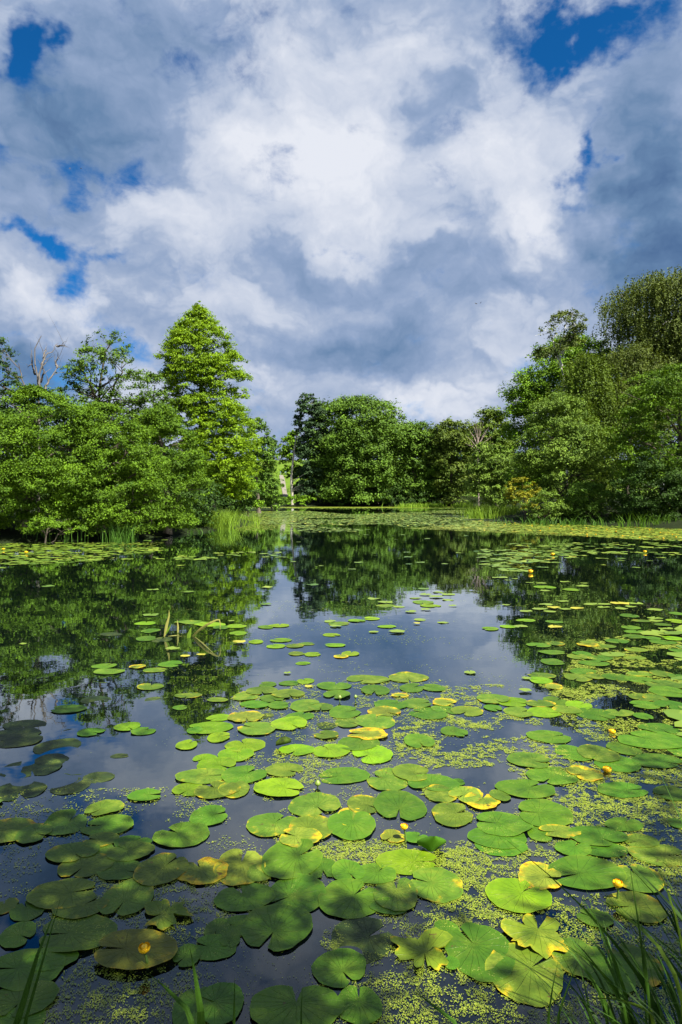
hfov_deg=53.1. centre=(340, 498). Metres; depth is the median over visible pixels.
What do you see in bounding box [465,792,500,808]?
lily pad
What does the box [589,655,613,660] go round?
lily pad
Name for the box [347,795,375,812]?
lily pad
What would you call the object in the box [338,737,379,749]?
lily pad
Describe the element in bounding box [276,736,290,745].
rolled leaf
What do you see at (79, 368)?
alder tree
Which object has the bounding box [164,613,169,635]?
broken reed
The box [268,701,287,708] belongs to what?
lily pad
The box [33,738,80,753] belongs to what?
lily pad
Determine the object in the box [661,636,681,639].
lily pad
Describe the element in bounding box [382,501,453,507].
reeds
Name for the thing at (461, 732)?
lily pad
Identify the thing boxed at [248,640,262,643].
lily pad
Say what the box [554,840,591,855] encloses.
lily pad
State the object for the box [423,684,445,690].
lily pad
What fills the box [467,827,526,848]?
lily pad
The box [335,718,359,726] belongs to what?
lily pad
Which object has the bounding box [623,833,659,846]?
lily pad
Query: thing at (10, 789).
lily pad
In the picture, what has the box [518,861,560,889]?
lily pad
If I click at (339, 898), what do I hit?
lily pad
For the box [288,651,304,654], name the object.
lily pad
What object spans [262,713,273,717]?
lily pad
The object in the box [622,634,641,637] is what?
lily pad
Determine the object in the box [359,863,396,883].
lily pad
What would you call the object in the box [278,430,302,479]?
lime tree
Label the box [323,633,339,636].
lily pad
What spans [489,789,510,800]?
lily pad
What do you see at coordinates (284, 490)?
path
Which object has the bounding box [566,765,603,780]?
lily pad
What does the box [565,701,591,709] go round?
lily pad
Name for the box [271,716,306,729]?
lily pad
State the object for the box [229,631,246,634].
lily pad
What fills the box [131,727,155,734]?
lily pad
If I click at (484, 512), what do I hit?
reeds
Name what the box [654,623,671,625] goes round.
lily pad
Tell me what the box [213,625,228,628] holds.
lily pad
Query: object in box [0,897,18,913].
lily pad
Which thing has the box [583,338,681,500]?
birch tree
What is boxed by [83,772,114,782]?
lily pad
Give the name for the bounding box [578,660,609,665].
lily pad
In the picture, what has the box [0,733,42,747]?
lily pad
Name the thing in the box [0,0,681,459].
sky
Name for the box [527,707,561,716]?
lily pad
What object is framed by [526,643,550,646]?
lily pad
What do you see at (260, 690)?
lily pad
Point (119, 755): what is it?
lily pad
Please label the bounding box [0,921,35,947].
lily pad
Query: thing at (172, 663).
lily pad
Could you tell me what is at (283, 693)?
lily pad
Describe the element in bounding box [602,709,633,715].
lily pad
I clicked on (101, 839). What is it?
lily pad
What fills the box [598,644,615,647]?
lily pad
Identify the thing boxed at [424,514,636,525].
grass
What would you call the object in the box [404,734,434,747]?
lily pad
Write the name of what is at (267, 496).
hazel bush
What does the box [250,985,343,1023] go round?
lily pad
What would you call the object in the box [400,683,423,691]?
lily pad
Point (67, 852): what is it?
lily pad
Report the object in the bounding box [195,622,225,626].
lily pad
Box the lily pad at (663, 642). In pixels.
[649,640,676,644]
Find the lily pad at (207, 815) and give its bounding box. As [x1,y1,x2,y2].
[189,805,227,825]
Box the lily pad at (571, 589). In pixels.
[563,588,578,590]
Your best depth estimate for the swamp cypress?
46.34 m
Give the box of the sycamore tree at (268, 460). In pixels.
[240,417,279,512]
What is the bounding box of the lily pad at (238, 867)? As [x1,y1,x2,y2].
[213,849,265,885]
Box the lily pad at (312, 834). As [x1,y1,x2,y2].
[279,827,321,847]
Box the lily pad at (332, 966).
[311,948,365,987]
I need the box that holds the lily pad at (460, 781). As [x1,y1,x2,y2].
[454,778,464,784]
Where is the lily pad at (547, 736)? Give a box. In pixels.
[526,730,570,742]
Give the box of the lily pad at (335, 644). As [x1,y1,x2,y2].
[326,643,344,646]
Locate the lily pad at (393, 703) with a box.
[374,699,408,708]
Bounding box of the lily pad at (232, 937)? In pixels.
[220,930,239,946]
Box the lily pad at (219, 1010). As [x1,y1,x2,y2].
[202,982,243,1023]
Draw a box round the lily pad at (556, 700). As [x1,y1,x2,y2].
[543,696,566,704]
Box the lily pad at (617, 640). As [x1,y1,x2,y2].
[605,639,628,642]
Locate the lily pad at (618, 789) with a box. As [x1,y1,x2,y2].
[597,782,648,797]
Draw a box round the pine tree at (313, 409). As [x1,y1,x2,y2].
[290,392,330,504]
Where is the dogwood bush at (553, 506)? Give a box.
[520,487,573,522]
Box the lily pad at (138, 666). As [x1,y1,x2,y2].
[129,664,145,667]
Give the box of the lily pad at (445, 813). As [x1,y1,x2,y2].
[431,802,472,826]
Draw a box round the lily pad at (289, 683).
[279,681,298,685]
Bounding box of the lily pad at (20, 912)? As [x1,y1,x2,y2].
[9,901,44,920]
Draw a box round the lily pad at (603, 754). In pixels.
[577,744,619,761]
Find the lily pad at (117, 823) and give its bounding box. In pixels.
[80,814,133,834]
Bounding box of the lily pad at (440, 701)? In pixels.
[433,698,455,705]
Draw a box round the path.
[279,475,287,497]
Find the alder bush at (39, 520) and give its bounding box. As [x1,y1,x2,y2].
[13,511,86,542]
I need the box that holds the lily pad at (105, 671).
[94,668,124,673]
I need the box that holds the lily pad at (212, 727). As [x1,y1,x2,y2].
[189,721,232,733]
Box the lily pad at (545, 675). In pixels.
[527,672,555,678]
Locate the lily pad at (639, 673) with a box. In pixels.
[626,671,652,675]
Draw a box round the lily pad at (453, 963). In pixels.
[445,956,459,969]
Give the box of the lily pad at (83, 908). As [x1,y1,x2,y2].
[51,895,108,918]
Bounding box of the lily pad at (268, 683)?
[259,681,275,686]
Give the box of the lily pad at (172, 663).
[158,660,181,666]
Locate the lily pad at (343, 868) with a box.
[332,859,364,879]
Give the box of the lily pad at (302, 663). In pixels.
[295,661,309,664]
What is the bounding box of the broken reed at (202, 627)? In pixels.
[192,619,220,635]
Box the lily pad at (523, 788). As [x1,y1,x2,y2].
[495,779,554,797]
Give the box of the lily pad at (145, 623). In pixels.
[134,621,154,624]
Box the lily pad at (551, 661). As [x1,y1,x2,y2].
[540,658,564,664]
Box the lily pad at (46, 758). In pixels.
[35,753,68,764]
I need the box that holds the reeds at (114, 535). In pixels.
[96,522,137,541]
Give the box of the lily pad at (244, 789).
[218,781,249,797]
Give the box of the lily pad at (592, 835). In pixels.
[568,826,627,845]
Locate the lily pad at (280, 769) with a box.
[265,763,302,776]
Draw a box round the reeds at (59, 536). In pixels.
[0,524,100,541]
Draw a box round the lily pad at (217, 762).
[197,757,235,769]
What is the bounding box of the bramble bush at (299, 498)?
[283,494,316,505]
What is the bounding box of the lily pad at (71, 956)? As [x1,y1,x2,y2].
[26,947,78,970]
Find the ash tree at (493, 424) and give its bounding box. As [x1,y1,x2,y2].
[466,405,520,505]
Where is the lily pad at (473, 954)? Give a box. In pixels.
[445,922,514,981]
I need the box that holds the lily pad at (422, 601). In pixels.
[412,600,433,603]
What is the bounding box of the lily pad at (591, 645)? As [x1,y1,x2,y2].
[577,643,598,646]
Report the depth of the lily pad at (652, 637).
8.29 m
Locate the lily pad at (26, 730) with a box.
[0,728,40,734]
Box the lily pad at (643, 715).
[633,713,652,718]
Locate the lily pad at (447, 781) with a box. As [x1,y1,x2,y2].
[408,774,459,790]
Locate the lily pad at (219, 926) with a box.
[204,918,229,934]
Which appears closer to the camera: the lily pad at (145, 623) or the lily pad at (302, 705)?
the lily pad at (302, 705)
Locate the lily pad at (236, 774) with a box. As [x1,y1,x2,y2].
[221,765,266,782]
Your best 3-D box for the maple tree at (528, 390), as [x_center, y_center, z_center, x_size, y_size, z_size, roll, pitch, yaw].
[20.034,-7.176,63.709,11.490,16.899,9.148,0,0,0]
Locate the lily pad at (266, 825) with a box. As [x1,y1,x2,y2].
[246,813,295,836]
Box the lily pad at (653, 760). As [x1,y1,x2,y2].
[632,753,681,767]
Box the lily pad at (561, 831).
[539,824,580,837]
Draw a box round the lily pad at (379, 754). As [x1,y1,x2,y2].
[352,745,392,763]
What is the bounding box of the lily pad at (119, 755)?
[110,753,127,757]
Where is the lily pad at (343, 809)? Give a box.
[338,808,369,824]
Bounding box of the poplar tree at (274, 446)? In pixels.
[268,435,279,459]
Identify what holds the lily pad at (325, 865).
on the water
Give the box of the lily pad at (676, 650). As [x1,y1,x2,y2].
[668,648,681,651]
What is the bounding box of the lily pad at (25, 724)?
[2,720,45,729]
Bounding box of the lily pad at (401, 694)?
[391,693,408,696]
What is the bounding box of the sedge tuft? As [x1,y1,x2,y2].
[504,778,681,1023]
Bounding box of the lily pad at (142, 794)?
[127,788,160,800]
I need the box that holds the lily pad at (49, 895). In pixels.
[26,878,94,908]
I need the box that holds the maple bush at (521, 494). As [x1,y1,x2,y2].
[503,477,540,521]
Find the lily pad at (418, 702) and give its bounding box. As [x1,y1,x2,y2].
[402,698,431,707]
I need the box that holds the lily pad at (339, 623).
[328,622,348,624]
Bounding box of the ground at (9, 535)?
[0,460,681,543]
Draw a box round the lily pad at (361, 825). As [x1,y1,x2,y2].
[327,810,375,839]
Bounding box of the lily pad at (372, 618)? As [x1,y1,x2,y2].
[364,617,379,619]
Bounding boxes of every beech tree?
[308,414,416,495]
[392,427,527,496]
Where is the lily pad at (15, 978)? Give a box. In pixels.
[0,948,65,990]
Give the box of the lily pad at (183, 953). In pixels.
[173,943,199,966]
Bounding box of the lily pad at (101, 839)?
[83,832,119,847]
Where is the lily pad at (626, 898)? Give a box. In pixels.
[606,891,667,922]
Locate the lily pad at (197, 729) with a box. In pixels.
[187,726,202,733]
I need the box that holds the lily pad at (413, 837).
[403,832,427,842]
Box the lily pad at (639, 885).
[610,864,663,892]
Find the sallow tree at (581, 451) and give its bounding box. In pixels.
[508,390,616,518]
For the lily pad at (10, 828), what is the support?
on the water
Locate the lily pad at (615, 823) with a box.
[605,817,643,830]
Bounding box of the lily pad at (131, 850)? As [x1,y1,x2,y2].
[106,841,154,860]
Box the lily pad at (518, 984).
[485,942,562,1006]
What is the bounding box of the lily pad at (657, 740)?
[618,730,681,748]
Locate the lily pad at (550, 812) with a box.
[518,799,572,826]
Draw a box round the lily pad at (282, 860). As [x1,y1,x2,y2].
[261,838,322,878]
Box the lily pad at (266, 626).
[258,625,272,628]
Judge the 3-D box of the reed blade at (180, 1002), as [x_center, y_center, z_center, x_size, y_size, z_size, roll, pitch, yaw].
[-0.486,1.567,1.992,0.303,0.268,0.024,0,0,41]
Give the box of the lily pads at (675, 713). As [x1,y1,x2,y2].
[0,508,681,801]
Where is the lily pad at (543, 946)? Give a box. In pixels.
[501,913,568,958]
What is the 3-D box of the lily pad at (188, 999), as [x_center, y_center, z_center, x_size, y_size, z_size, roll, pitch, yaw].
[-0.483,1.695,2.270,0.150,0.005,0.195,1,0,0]
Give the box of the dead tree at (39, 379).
[25,311,66,510]
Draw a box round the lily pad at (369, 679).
[347,675,389,682]
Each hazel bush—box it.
[0,402,236,526]
[163,465,263,515]
[215,462,279,510]
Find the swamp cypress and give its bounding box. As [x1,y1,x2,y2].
[153,300,263,512]
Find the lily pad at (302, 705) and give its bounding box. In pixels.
[290,699,321,711]
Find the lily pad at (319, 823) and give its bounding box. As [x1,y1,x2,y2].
[289,814,332,838]
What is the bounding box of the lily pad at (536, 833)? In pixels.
[527,826,552,841]
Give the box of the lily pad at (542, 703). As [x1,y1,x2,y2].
[526,700,555,706]
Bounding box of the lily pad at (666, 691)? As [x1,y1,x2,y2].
[648,686,681,696]
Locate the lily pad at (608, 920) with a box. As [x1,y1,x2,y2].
[576,909,613,926]
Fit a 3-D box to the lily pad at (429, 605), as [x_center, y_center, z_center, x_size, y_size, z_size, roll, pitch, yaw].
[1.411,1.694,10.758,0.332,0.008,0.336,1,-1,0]
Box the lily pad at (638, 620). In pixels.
[631,619,650,621]
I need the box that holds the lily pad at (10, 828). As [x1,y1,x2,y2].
[0,818,34,842]
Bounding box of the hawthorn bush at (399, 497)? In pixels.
[316,485,467,505]
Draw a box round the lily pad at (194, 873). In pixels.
[177,857,227,884]
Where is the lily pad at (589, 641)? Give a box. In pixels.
[580,640,599,643]
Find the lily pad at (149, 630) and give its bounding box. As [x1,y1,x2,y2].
[141,629,160,632]
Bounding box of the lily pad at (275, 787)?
[253,778,303,795]
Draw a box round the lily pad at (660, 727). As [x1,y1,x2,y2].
[638,723,680,733]
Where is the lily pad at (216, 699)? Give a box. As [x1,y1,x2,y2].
[207,697,227,701]
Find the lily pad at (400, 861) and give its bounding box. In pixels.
[375,849,435,874]
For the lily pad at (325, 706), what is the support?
on the water
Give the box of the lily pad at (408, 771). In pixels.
[392,763,428,780]
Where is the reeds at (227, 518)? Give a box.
[200,506,252,529]
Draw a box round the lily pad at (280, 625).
[268,624,288,626]
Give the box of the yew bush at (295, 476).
[290,465,332,500]
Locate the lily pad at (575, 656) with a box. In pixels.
[567,654,588,658]
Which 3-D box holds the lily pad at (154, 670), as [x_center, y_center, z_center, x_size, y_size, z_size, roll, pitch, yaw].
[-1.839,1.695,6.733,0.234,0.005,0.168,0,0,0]
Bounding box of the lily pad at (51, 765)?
[0,758,62,777]
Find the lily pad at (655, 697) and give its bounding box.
[642,694,668,700]
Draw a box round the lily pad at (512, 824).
[476,811,533,835]
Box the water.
[0,507,681,1023]
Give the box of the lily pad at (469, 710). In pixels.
[451,706,482,715]
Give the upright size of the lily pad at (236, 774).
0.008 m
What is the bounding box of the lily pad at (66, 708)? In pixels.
[50,704,85,712]
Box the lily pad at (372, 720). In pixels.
[356,714,394,728]
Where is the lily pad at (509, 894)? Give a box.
[485,878,551,912]
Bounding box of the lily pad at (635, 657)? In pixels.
[623,656,646,659]
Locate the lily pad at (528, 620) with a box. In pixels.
[516,619,535,621]
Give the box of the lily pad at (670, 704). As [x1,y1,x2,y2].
[654,700,681,708]
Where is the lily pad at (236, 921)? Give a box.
[224,915,246,935]
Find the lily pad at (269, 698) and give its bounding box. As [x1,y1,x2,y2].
[259,694,283,701]
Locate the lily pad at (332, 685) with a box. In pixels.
[316,682,351,689]
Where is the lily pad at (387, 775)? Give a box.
[367,768,407,789]
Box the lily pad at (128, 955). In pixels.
[94,929,177,969]
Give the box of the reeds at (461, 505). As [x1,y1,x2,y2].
[451,502,477,507]
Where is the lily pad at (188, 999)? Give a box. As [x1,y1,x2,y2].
[172,987,213,1023]
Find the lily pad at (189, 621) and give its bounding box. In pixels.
[175,620,203,623]
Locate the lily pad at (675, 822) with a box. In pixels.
[667,818,681,827]
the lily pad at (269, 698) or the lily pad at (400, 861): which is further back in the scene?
the lily pad at (269, 698)
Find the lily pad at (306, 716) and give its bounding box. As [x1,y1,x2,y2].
[286,712,313,719]
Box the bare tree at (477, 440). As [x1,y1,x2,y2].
[466,421,490,504]
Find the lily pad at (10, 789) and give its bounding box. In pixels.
[0,781,46,800]
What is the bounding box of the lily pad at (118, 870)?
[97,860,140,879]
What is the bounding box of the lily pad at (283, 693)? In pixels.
[271,689,304,697]
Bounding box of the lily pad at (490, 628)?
[482,627,498,629]
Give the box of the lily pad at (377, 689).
[361,685,389,694]
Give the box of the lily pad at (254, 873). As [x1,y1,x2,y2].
[247,864,270,880]
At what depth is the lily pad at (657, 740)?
4.78 m
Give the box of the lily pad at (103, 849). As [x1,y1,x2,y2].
[95,844,112,854]
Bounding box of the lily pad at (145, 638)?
[136,636,155,640]
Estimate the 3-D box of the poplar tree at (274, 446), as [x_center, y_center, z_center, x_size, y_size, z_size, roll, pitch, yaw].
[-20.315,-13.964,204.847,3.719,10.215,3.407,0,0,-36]
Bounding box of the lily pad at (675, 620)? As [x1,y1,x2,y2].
[665,619,681,622]
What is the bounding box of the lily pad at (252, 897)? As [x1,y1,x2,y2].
[214,883,275,910]
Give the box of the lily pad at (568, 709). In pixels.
[552,705,580,712]
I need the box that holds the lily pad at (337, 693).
[323,690,349,697]
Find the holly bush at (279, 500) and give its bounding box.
[259,466,288,507]
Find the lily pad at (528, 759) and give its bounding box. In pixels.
[506,752,549,767]
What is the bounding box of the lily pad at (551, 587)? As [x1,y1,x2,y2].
[534,586,555,588]
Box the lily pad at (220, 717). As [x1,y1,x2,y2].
[206,714,228,720]
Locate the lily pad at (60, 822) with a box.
[43,809,86,834]
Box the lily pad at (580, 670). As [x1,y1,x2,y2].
[570,668,596,673]
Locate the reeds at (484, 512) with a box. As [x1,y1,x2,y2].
[454,500,522,518]
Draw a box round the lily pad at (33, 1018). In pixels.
[0,1008,45,1023]
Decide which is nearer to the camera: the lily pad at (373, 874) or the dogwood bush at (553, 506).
the lily pad at (373, 874)
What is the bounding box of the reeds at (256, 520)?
[232,511,261,526]
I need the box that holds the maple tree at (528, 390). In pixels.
[496,330,612,509]
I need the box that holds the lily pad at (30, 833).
[15,823,52,842]
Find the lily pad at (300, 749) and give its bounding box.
[279,744,314,754]
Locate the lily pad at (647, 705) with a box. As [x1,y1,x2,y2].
[629,700,659,708]
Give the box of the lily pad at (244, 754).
[218,748,253,760]
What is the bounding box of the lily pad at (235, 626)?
[227,624,245,627]
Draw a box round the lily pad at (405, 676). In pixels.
[388,671,428,681]
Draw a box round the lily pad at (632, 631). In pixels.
[624,630,641,632]
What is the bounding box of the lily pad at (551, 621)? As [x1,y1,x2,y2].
[545,620,562,622]
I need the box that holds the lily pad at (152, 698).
[145,697,166,700]
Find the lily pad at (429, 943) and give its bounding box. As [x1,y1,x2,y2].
[390,927,452,970]
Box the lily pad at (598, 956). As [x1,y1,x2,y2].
[574,946,635,993]
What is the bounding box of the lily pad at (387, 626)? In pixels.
[377,625,395,627]
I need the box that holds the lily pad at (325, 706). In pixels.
[308,703,332,709]
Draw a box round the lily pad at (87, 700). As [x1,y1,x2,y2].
[80,696,111,703]
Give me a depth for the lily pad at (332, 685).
6.17 m
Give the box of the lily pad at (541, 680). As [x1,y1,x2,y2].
[530,677,552,683]
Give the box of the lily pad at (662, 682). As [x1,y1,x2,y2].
[645,679,681,687]
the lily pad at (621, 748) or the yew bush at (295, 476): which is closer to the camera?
the lily pad at (621, 748)
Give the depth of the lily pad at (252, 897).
2.90 m
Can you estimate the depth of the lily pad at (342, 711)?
5.40 m
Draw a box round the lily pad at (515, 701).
[499,697,526,706]
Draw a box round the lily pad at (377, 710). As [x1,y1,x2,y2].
[367,706,400,715]
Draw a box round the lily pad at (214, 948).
[194,934,236,959]
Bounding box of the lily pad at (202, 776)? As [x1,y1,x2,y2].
[175,768,224,783]
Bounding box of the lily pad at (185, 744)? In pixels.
[175,739,196,748]
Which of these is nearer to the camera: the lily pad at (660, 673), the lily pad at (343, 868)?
the lily pad at (343, 868)
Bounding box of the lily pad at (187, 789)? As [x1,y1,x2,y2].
[172,783,201,795]
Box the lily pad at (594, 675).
[584,673,603,678]
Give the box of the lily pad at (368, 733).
[348,727,387,739]
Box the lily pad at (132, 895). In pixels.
[97,878,153,915]
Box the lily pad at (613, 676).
[602,673,630,680]
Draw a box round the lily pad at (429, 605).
[420,604,440,606]
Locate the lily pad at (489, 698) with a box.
[476,694,510,702]
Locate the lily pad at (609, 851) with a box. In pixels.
[586,843,627,856]
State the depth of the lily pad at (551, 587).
12.93 m
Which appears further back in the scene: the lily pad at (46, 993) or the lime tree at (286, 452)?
the lime tree at (286, 452)
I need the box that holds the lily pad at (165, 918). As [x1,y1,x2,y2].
[144,899,193,929]
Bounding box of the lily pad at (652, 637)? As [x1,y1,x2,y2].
[641,636,660,639]
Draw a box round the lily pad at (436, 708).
[431,705,452,711]
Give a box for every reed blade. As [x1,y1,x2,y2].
[13,912,54,1023]
[24,901,59,1023]
[149,974,194,1023]
[190,950,204,1023]
[233,982,234,1023]
[300,998,301,1023]
[409,987,456,1023]
[547,963,557,1023]
[557,962,577,1023]
[580,997,654,1023]
[587,893,627,1023]
[594,895,681,1013]
[629,864,651,1008]
[639,905,650,1023]
[655,860,681,947]
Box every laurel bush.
[557,480,631,521]
[604,456,681,520]
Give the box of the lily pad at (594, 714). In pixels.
[575,707,615,720]
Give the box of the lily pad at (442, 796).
[424,784,456,801]
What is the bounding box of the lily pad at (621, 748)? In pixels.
[606,742,641,754]
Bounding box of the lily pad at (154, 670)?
[143,668,165,671]
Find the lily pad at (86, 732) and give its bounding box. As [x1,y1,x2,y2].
[77,728,104,735]
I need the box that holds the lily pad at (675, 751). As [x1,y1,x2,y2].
[667,748,681,756]
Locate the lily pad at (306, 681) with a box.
[297,678,313,683]
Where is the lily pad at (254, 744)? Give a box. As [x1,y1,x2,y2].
[224,738,264,751]
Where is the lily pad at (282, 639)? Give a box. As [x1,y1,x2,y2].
[270,638,291,641]
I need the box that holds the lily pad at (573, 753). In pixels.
[555,745,591,760]
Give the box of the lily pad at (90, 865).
[57,853,114,877]
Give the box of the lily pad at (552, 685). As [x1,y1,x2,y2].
[545,683,562,688]
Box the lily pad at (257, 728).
[237,722,275,734]
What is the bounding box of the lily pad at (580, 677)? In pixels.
[564,674,591,681]
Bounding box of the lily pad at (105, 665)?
[91,663,116,667]
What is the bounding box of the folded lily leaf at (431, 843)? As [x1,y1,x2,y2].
[417,836,445,851]
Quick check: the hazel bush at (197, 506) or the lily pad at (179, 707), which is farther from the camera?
the hazel bush at (197, 506)
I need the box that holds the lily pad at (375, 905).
[369,897,406,914]
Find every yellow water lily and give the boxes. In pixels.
[138,942,149,968]
[400,823,407,841]
[603,766,611,772]
[613,879,622,898]
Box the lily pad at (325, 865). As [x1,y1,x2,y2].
[310,857,334,877]
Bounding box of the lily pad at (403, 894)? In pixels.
[373,877,417,910]
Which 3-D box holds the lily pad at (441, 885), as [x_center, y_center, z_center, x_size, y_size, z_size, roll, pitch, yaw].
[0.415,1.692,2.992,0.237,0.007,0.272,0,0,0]
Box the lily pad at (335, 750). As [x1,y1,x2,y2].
[313,744,349,756]
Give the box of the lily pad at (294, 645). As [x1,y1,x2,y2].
[286,644,303,646]
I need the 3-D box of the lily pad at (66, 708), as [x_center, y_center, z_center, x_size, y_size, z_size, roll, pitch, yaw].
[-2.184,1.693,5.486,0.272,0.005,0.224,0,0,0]
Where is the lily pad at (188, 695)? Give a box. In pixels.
[174,692,201,697]
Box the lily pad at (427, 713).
[409,707,447,718]
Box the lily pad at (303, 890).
[265,873,325,914]
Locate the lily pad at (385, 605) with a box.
[376,604,394,606]
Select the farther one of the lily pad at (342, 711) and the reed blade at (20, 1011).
the lily pad at (342, 711)
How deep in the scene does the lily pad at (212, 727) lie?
5.06 m
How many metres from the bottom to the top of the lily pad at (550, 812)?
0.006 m
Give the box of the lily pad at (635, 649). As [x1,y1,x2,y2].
[624,647,647,651]
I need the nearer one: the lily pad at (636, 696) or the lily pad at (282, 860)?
the lily pad at (282, 860)
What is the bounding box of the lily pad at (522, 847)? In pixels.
[475,838,527,855]
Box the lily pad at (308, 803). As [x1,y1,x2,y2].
[288,792,340,815]
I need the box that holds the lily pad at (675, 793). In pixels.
[652,785,681,800]
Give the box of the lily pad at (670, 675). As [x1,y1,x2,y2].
[668,673,681,679]
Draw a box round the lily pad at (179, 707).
[172,705,186,709]
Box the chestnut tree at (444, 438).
[421,416,476,504]
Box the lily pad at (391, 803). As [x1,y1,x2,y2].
[373,790,426,819]
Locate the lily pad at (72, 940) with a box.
[39,914,117,951]
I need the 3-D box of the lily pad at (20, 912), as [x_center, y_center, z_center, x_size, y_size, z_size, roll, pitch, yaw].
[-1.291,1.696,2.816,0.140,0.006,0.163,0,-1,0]
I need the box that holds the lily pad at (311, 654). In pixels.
[305,652,320,655]
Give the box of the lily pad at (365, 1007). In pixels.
[336,985,381,1023]
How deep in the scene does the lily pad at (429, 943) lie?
2.56 m
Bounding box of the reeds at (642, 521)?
[598,509,681,527]
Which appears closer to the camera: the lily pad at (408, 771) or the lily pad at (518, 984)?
the lily pad at (518, 984)
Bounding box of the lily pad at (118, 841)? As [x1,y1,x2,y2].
[113,835,151,848]
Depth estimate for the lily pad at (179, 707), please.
5.53 m
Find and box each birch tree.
[531,307,588,500]
[545,349,633,510]
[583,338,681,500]
[590,264,681,484]
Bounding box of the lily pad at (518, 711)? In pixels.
[503,706,532,716]
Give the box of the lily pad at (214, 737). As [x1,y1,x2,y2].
[207,732,229,741]
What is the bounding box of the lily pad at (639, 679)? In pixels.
[624,676,652,682]
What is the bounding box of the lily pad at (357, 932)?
[330,917,393,963]
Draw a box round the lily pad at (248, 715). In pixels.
[227,711,263,721]
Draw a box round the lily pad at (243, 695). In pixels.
[232,691,258,699]
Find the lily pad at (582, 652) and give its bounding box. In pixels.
[572,651,591,655]
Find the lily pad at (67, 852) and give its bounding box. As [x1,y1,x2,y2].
[45,842,99,861]
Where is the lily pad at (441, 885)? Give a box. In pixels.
[409,867,462,902]
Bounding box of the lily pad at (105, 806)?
[84,799,124,815]
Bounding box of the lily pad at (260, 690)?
[246,686,277,693]
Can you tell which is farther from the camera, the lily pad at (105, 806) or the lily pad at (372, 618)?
the lily pad at (372, 618)
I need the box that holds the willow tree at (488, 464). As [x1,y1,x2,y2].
[462,441,521,506]
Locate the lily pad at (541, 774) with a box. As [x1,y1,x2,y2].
[526,767,578,784]
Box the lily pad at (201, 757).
[192,754,216,761]
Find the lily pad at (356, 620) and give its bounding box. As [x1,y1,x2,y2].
[348,619,364,621]
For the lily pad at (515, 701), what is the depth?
5.67 m
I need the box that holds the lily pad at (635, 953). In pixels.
[608,943,664,986]
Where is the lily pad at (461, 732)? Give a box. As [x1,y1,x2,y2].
[450,729,467,735]
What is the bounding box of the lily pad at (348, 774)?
[318,767,369,783]
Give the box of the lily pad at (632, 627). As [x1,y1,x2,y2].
[621,625,640,628]
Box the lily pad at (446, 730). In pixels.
[440,726,459,734]
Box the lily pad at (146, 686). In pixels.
[137,683,163,689]
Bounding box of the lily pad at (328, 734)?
[314,730,338,738]
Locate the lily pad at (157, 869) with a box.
[133,852,188,885]
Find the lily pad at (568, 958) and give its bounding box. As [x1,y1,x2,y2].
[551,938,599,976]
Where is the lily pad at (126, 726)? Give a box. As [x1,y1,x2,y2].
[113,722,140,730]
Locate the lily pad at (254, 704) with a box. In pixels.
[240,700,268,707]
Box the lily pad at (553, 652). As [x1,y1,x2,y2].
[538,650,564,654]
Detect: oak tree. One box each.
[0,336,29,441]
[298,394,415,504]
[393,419,449,503]
[559,298,681,501]
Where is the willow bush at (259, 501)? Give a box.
[227,470,265,515]
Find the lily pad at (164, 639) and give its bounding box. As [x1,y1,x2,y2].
[152,637,171,641]
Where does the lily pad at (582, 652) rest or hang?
on the water
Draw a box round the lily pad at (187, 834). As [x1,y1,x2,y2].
[152,822,209,846]
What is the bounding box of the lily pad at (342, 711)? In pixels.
[329,705,360,718]
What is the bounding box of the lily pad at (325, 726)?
[316,722,335,728]
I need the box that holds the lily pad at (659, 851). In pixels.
[628,844,681,866]
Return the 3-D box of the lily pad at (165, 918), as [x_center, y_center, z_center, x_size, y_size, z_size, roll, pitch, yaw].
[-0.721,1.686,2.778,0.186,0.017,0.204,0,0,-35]
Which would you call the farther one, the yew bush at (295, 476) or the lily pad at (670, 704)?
the yew bush at (295, 476)
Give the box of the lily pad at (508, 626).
[500,625,514,627]
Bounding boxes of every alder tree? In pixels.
[0,383,119,535]
[45,400,174,536]
[55,327,159,447]
[115,402,213,534]
[126,370,174,523]
[601,363,681,517]
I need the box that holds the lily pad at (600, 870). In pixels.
[548,855,626,889]
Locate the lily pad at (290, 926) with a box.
[240,903,312,951]
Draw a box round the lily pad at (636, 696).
[628,693,652,700]
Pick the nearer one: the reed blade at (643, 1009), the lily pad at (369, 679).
the reed blade at (643, 1009)
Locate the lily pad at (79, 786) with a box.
[50,777,90,794]
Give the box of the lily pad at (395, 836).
[380,829,404,842]
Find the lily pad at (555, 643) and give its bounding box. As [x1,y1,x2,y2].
[545,641,564,644]
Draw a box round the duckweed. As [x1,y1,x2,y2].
[0,507,681,1023]
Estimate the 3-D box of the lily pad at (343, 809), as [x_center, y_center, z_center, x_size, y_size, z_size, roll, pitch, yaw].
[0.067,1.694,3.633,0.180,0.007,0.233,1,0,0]
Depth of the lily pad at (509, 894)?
2.91 m
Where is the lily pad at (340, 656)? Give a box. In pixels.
[334,654,347,657]
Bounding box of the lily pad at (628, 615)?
[620,613,638,616]
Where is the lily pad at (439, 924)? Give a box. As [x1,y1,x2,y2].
[435,920,459,930]
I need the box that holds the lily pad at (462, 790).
[448,786,480,802]
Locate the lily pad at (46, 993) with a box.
[0,980,58,1017]
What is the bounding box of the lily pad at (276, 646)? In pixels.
[266,644,285,647]
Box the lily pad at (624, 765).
[593,755,640,771]
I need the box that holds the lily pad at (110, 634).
[100,632,121,635]
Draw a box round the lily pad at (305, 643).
[298,642,313,644]
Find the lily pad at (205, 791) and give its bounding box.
[194,780,240,798]
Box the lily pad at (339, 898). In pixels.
[318,878,377,918]
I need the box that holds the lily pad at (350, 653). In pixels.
[342,651,358,655]
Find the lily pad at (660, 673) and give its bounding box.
[649,670,673,676]
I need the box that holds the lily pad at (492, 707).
[483,704,501,710]

